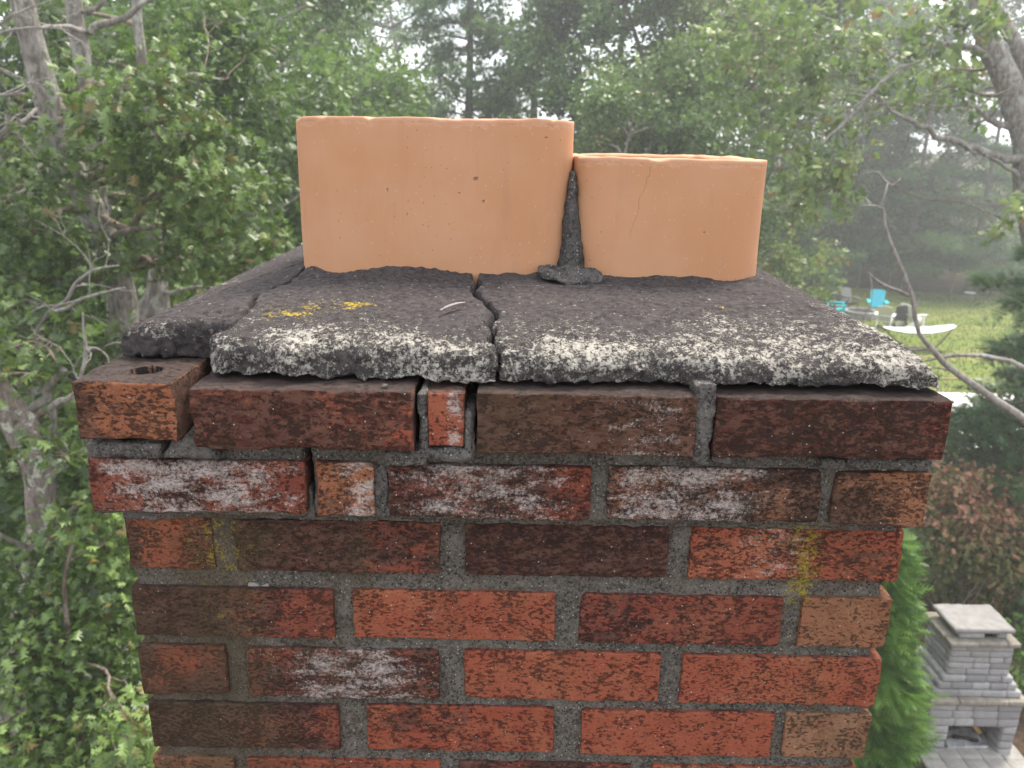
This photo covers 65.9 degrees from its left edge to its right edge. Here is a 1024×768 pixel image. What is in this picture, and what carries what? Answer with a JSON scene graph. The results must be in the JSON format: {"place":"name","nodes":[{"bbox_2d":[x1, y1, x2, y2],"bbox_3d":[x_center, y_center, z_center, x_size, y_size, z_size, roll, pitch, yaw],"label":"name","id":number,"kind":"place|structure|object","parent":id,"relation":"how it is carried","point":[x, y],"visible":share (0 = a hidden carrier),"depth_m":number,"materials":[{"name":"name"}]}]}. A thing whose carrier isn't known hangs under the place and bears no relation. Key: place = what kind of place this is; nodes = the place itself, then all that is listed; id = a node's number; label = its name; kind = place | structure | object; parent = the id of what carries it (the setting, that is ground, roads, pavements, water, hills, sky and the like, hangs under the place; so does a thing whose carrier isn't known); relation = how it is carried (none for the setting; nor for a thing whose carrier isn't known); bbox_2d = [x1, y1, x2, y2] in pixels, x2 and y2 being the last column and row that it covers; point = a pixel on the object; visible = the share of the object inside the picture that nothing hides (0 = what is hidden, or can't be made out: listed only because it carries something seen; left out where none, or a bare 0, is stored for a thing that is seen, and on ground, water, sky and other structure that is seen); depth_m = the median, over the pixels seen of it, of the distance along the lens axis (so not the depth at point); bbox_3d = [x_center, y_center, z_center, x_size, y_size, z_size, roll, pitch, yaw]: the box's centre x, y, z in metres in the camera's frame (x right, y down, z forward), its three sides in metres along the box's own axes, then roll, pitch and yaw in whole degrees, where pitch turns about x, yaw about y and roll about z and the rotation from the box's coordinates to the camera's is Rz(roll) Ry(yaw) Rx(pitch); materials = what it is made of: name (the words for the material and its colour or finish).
{"place":"outdoors","nodes":[
{"label":"outdoors","id":0,"kind":"place"},
{"bbox_2d":[0,154,1023,767],"bbox_3d":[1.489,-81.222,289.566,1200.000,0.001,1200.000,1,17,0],"label":"ground","id":1,"kind":"structure","parent":0,"point":[928,284],"depth_m":44.91,"materials":[{"name":"green plant"}]},
{"bbox_2d":[0,0,100,756],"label":"dead limb tree","id":2,"kind":"object","parent":1,"relation":"on","point":[4,131],"visible":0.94,"depth_m":6.46,"materials":[{"name":"green plant"}]},
{"bbox_2d":[0,5,128,391],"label":"oak tree","id":3,"kind":"object","parent":1,"relation":"on","point":[7,43],"visible":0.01,"depth_m":18.93,"materials":[{"name":"green plant"}]},
{"bbox_2d":[0,202,137,767],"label":"oak tree","id":4,"kind":"object","parent":1,"relation":"on","point":[33,449],"visible":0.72,"depth_m":6.20,"materials":[{"name":"green plant"}]},
{"bbox_2d":[0,379,156,767],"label":"thicket","id":5,"kind":"object","parent":1,"relation":"on","point":[65,488],"visible":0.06,"depth_m":7.26,"materials":[{"name":"green plant"}]},
{"bbox_2d":[0,489,159,767],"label":"young oak","id":6,"kind":"object","parent":1,"relation":"on","point":[123,735],"visible":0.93,"depth_m":5.78,"materials":[{"name":"green plant"}]},
{"bbox_2d":[0,111,221,638],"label":"oak tree","id":7,"kind":"object","parent":1,"relation":"on","point":[140,285],"visible":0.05,"depth_m":10.16,"materials":[{"name":"green plant"}]},
{"bbox_2d":[0,0,225,394],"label":"oak tree","id":8,"kind":"object","parent":1,"relation":"on","point":[29,106],"visible":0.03,"depth_m":14.14,"materials":[{"name":"green plant"}]},
{"bbox_2d":[10,278,225,498],"bbox_3d":[-4.512,-1.830,27.325,28.794,4.079,30.231,1,17,0],"label":"underbrush","id":9,"kind":"object","parent":1,"relation":"on","point":[67,373],"depth_m":22.83,"materials":[{"name":"green plant"}]},
{"bbox_2d":[0,0,300,626],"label":"oak tree","id":10,"kind":"object","parent":1,"relation":"on","point":[8,50],"visible":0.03,"depth_m":13.04,"materials":[{"name":"green plant"}]},
{"bbox_2d":[0,0,302,357],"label":"oak tree","id":11,"kind":"object","parent":1,"relation":"on","point":[95,125],"visible":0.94,"depth_m":6.96,"materials":[{"name":"green plant"}]},
{"bbox_2d":[0,0,318,321],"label":"oak tree","id":12,"kind":"object","parent":1,"relation":"on","point":[155,299],"visible":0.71,"depth_m":9.22,"materials":[{"name":"green plant"}]},
{"bbox_2d":[0,0,427,367],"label":"oak tree","id":13,"kind":"object","parent":1,"relation":"on","point":[305,83],"visible":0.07,"depth_m":12.86,"materials":[{"name":"green plant"}]},
{"bbox_2d":[208,107,254,238],"bbox_3d":[-12.871,-7.680,34.119,5.010,9.226,5.194,-1,17,-5],"label":"oak tree","id":14,"kind":"object","parent":1,"relation":"on","point":[235,156],"depth_m":32.66,"materials":[{"name":"green plant"}]},
{"bbox_2d":[101,0,434,277],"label":"oak tree","id":15,"kind":"object","parent":1,"relation":"on","point":[397,83],"visible":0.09,"depth_m":18.60,"materials":[{"name":"green plant"}]},
{"bbox_2d":[195,0,393,280],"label":"oak tree","id":16,"kind":"object","parent":1,"relation":"on","point":[280,56],"visible":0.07,"depth_m":22.57,"materials":[{"name":"green plant"}]},
{"bbox_2d":[242,6,365,182],"bbox_3d":[-7.451,-8.348,29.708,5.615,13.325,5.886,-7,19,-23],"label":"oak tree","id":17,"kind":"object","parent":1,"relation":"on","point":[335,64],"visible":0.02,"depth_m":29.50,"materials":[{"name":"green plant"}]},
{"bbox_2d":[318,0,420,109],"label":"oak tree","id":18,"kind":"object","parent":1,"relation":"on","point":[396,18],"visible":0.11,"depth_m":45.02,"materials":[{"name":"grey plant"}]},
{"bbox_2d":[346,0,465,118],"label":"oak tree","id":19,"kind":"object","parent":1,"relation":"on","point":[393,26],"visible":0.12,"depth_m":34.06,"materials":[{"name":"green plant"}]},
{"bbox_2d":[371,78,454,118],"bbox_3d":[-4.031,-8.047,34.041,5.352,10.294,5.928,2,17,4],"label":"oak tree","id":20,"kind":"object","parent":1,"relation":"on","point":[431,108],"visible":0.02,"depth_m":32.02,"materials":[{"name":"green plant"}]},
{"bbox_2d":[387,0,554,118],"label":"pine tree","id":21,"kind":"object","parent":1,"relation":"on","point":[494,103],"visible":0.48,"depth_m":26.77,"materials":[{"name":"green plant"}]},
{"bbox_2d":[72,116,952,767],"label":"brick chimney","id":22,"kind":"object","parent":1,"relation":"on","point":[620,460],"visible":1,"depth_m":0.74,"materials":[{"name":"brick"}]},
{"bbox_2d":[441,302,464,309],"bbox_3d":[-0.054,-0.072,0.725,0.005,0.004,0.031,16,22,39],"label":"feather","id":23,"kind":"object","parent":22,"relation":"on","point":[452,304],"visible":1,"depth_m":0.72,"materials":[{"name":"white"}]},
{"bbox_2d":[480,101,574,145],"bbox_3d":[-0.212,-4.174,24.401,5.745,8.755,6.807,15,22,38],"label":"oak tree","id":24,"kind":"object","parent":1,"relation":"on","point":[502,115],"visible":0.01,"depth_m":23.25,"materials":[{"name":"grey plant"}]},
{"bbox_2d":[36,131,1019,264],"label":"woods","id":25,"kind":"object","parent":1,"relation":"on","point":[987,221],"visible":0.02,"depth_m":52.57,"materials":[{"name":"green plant"}]},
{"bbox_2d":[452,0,621,149],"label":"oak tree","id":26,"kind":"object","parent":1,"relation":"on","point":[500,12],"visible":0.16,"depth_m":28.22,"materials":[{"name":"green plant"}]},
{"bbox_2d":[491,0,742,154],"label":"oak tree","id":27,"kind":"object","parent":1,"relation":"on","point":[545,41],"visible":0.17,"depth_m":24.30,"materials":[{"name":"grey plant"}]},
{"bbox_2d":[522,0,741,152],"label":"oak tree","id":28,"kind":"object","parent":1,"relation":"on","point":[551,93],"visible":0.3,"depth_m":23.08,"materials":[{"name":"green plant"}]},
{"bbox_2d":[559,56,778,209],"bbox_3d":[2.270,-3.107,19.747,6.267,9.551,7.426,-13,22,-38],"label":"oak tree","id":29,"kind":"object","parent":1,"relation":"on","point":[674,125],"visible":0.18,"depth_m":18.21,"materials":[{"name":"green plant"}]},
{"bbox_2d":[564,18,786,279],"bbox_3d":[4.115,-4.194,21.729,6.706,10.467,6.327,3,17,7],"label":"oak tree","id":30,"kind":"object","parent":1,"relation":"on","point":[681,73],"visible":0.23,"depth_m":19.11,"materials":[{"name":"green plant"}]},
{"bbox_2d":[566,0,886,307],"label":"oak tree","id":31,"kind":"object","parent":1,"relation":"on","point":[794,217],"visible":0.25,"depth_m":22.78,"materials":[{"name":"green plant"}]},
{"bbox_2d":[757,75,868,290],"bbox_3d":[13.637,-10.249,40.569,9.910,11.295,8.115,13,21,33],"label":"white pine","id":32,"kind":"object","parent":1,"relation":"on","point":[856,256],"visible":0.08,"depth_m":39.01,"materials":[{"name":"green plant"}]},
{"bbox_2d":[758,70,913,282],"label":"white pine","id":33,"kind":"object","parent":1,"relation":"on","point":[844,232],"visible":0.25,"depth_m":42.94,"materials":[{"name":"green plant"}]},
{"bbox_2d":[739,0,941,279],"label":"oak tree","id":34,"kind":"object","parent":1,"relation":"on","point":[887,158],"visible":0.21,"depth_m":43.59,"materials":[{"name":"green plant"}]},
{"bbox_2d":[692,0,1023,247],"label":"oak tree","id":35,"kind":"object","parent":1,"relation":"on","point":[1001,65],"visible":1,"depth_m":13.78,"materials":[{"name":"green plant"}]},
{"bbox_2d":[814,43,955,264],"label":"white pine","id":36,"kind":"object","parent":1,"relation":"on","point":[929,155],"visible":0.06,"depth_m":48.87,"materials":[{"name":"green plant"}]},
{"bbox_2d":[833,0,966,275],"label":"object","id":37,"kind":"object","parent":1,"relation":"on","point":[925,187],"visible":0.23,"depth_m":43.99,"materials":[{"name":"green plant"}]},
{"bbox_2d":[851,528,951,767],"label":"arborvitae","id":38,"kind":"object","parent":1,"relation":"on","point":[900,695],"visible":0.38,"depth_m":9.09,"materials":[{"name":"green plant"}]},
{"bbox_2d":[826,40,1008,286],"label":"white pine","id":39,"kind":"object","parent":1,"relation":"on","point":[945,169],"visible":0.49,"depth_m":41.69,"materials":[{"name":"green plant"}]},
{"bbox_2d":[837,182,1023,424],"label":"dead tree","id":40,"kind":"object","parent":1,"relation":"on","point":[994,399],"visible":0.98,"depth_m":5.80,"materials":[{"name":"grey wood"}]},
{"bbox_2d":[869,53,1023,290],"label":"white pine","id":41,"kind":"object","parent":1,"relation":"on","point":[965,254],"visible":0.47,"depth_m":41.49,"materials":[{"name":"green plant"}]},
{"bbox_2d":[876,0,1023,279],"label":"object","id":42,"kind":"object","parent":1,"relation":"on","point":[948,154],"visible":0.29,"depth_m":44.16,"materials":[{"name":"green plant"}]},
{"bbox_2d":[900,729,1023,767],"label":"patio","id":43,"kind":"structure","parent":1,"relation":"on","point":[990,757],"depth_m":10.10,"materials":[{"name":"grey stone"}]},
{"bbox_2d":[944,727,988,749],"bbox_3d":[5.919,4.648,10.448,0.520,0.057,0.440,1,17,0],"label":"firebox","id":44,"kind":"object","parent":43,"relation":"on","point":[950,742],"visible":0.69,"depth_m":10.33,"materials":[{"name":"grey stone"}]},
{"bbox_2d":[948,725,960,729],"bbox_3d":[5.795,4.576,10.520,0.357,0.078,0.074,-2,17,-9],"label":"firewood","id":45,"kind":"object","parent":44,"relation":"on","point":[953,727],"visible":0.27,"depth_m":10.50,"materials":[{"name":"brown wood"}]},
{"bbox_2d":[952,734,978,741],"bbox_3d":[5.949,4.649,10.354,0.307,0.056,0.053,4,17,11],"label":"firewood","id":46,"kind":"object","parent":44,"relation":"on","point":[971,739],"visible":1,"depth_m":10.34,"materials":[{"name":"brown wood"}]},
{"bbox_2d":[972,726,981,733],"bbox_3d":[6.091,4.479,10.500,0.317,0.290,0.072,13,21,34],"label":"firewood","id":47,"kind":"object","parent":44,"relation":"on","point":[977,729],"visible":0.33,"depth_m":10.45,"materials":[{"name":"brown wood"}]},
{"bbox_2d":[911,604,1023,753],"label":"outdoor fireplace","id":48,"kind":"object","parent":43,"relation":"on","point":[968,658],"visible":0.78,"depth_m":9.98,"materials":[{"name":"grey stone"}]},
{"bbox_2d":[903,190,1023,624],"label":"conifer","id":49,"kind":"object","parent":1,"relation":"on","point":[985,424],"visible":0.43,"depth_m":12.92,"materials":[{"name":"green plant"}]},
{"bbox_2d":[905,453,1023,631],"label":"dogwood shrub","id":50,"kind":"object","parent":1,"relation":"on","point":[979,543],"visible":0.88,"depth_m":12.33,"materials":[{"name":"brown plant"}]},
{"bbox_2d":[924,353,1023,369],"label":"dead sapling","id":51,"kind":"object","parent":1,"relation":"on","point":[1008,360],"visible":0.86,"depth_m":6.85,"materials":[{"name":"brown wood"}]},
{"bbox_2d":[928,329,1023,512],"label":"conifer","id":52,"kind":"object","parent":1,"relation":"on","point":[1004,384],"visible":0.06,"depth_m":15.77,"materials":[{"name":"green plant"}]},
{"bbox_2d":[930,407,1023,527],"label":"rhododendron","id":53,"kind":"object","parent":1,"relation":"on","point":[987,459],"visible":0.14,"depth_m":14.59,"materials":[{"name":"green plant"}]},
{"bbox_2d":[962,375,1022,404],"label":"rhododendron","id":54,"kind":"object","parent":1,"relation":"on","point":[979,380],"visible":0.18,"depth_m":18.36,"materials":[{"name":"green plant"}]},
{"bbox_2d":[1004,612,1023,707],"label":"green shrub","id":55,"kind":"object","parent":1,"relation":"on","point":[1016,676],"visible":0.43,"depth_m":11.02,"materials":[{"name":"green plant"}]},
{"bbox_2d":[0,0,1023,153],"label":"sky","id":56,"kind":"structure","parent":0,"point":[516,7],"materials":[{"name":"white"}]},
{"bbox_2d":[795,286,1023,393],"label":"lawn","id":57,"kind":"structure","parent":0,"point":[969,365],"depth_m":34.59,"materials":[{"name":"green plant"}]},
{"bbox_2d":[577,0,829,275],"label":"oak tree","id":58,"kind":"object","parent":57,"relation":"on","point":[767,198],"visible":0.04,"depth_m":27.25,"materials":[{"name":"green plant"}]},
{"bbox_2d":[714,0,894,260],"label":"oak tree","id":59,"kind":"object","parent":57,"relation":"on","point":[831,150],"visible":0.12,"depth_m":30.95,"materials":[{"name":"green plant"}]},
{"bbox_2d":[826,298,846,312],"bbox_3d":[14.752,-3.628,36.291,1.101,1.159,0.918,7,18,18],"label":"garden chair","id":60,"kind":"object","parent":57,"relation":"on","point":[842,309],"visible":0.34,"depth_m":36.05,"materials":[{"name":"teal plastic"}]},
{"bbox_2d":[828,287,849,306],"bbox_3d":[15.737,-4.137,38.198,0.820,1.035,0.983,-8,19,-27],"label":"garden chair","id":61,"kind":"object","parent":57,"relation":"on","point":[837,298],"visible":0.41,"depth_m":38.25,"materials":[{"name":"black plastic"}]},
{"bbox_2d":[839,287,861,306],"bbox_3d":[16.371,-4.158,38.386,0.779,0.983,0.934,-2,17,-11],"label":"garden chair","id":62,"kind":"object","parent":57,"relation":"on","point":[846,292],"visible":0.8,"depth_m":38.50,"materials":[{"name":"white plastic"}]},
{"bbox_2d":[845,307,877,319],"bbox_3d":[16.080,-3.257,36.448,1.502,0.309,1.502,1,17,0],"label":"fire pit","id":63,"kind":"object","parent":57,"relation":"on","point":[856,312],"visible":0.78,"depth_m":36.00,"materials":[{"name":"grey stone"}]},
{"bbox_2d":[867,289,888,308],"bbox_3d":[17.130,-3.808,37.020,0.918,1.159,1.101,7,18,19],"label":"garden chair","id":64,"kind":"object","parent":57,"relation":"on","point":[877,301],"visible":0.66,"depth_m":37.15,"materials":[{"name":"teal plastic"}]},
{"bbox_2d":[874,306,896,327],"bbox_3d":[16.234,-2.945,34.356,0.820,1.035,0.983,11,20,30],"label":"garden chair","id":65,"kind":"object","parent":57,"relation":"on","point":[883,314],"visible":0.98,"depth_m":34.18,"materials":[{"name":"white plastic"}]},
{"bbox_2d":[812,264,988,295],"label":"wire fence","id":66,"kind":"object","parent":57,"relation":"on","point":[901,286],"visible":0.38,"depth_m":43.42,"materials":[{"name":"metal"}]},
{"bbox_2d":[892,305,908,326],"bbox_3d":[17.087,-3.029,34.711,0.804,1.014,0.964,5,18,13],"label":"garden chair","id":67,"kind":"object","parent":57,"relation":"on","point":[901,311],"visible":0.82,"depth_m":34.50,"materials":[{"name":"black plastic"}]},
{"bbox_2d":[895,303,927,326],"bbox_3d":[17.453,-3.000,34.525,1.032,1.087,0.861,-5,18,-18],"label":"garden chair","id":68,"kind":"object","parent":57,"relation":"on","point":[910,319],"visible":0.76,"depth_m":34.38,"materials":[{"name":"white plastic"}]},
{"bbox_2d":[881,324,956,352],"bbox_3d":[15.710,-1.847,30.628,2.929,1.062,1.100,1,17,0],"label":"hammock stand","id":69,"kind":"object","parent":57,"relation":"on","point":[940,342],"visible":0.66,"depth_m":30.64,"materials":[{"name":"metal"}]},
{"bbox_2d":[883,324,956,334],"bbox_3d":[15.712,-2.116,30.546,2.887,0.421,1.059,1,17,0],"label":"hammock","id":70,"kind":"object","parent":69,"relation":"hanging from","point":[926,330],"visible":0.92,"depth_m":30.77,"materials":[{"name":"white fabric"}]},
{"bbox_2d":[941,378,958,379],"bbox_3d":[14.940,-0.181,26.814,0.702,0.050,0.070,0,17,-4],"label":"plank","id":71,"kind":"object","parent":57,"relation":"on","point":[949,378],"visible":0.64,"depth_m":26.78,"materials":[{"name":"beige wood"}]},
{"bbox_2d":[961,291,975,302],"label":"garden table","id":72,"kind":"object","parent":57,"relation":"on","point":[968,292],"visible":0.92,"depth_m":40.34,"materials":[{"name":"white plastic"}]},
{"bbox_2d":[940,393,1021,452],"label":"patio","id":73,"kind":"structure","parent":0,"point":[957,398],"depth_m":24.62,"materials":[{"name":"concrete"}]}
]}

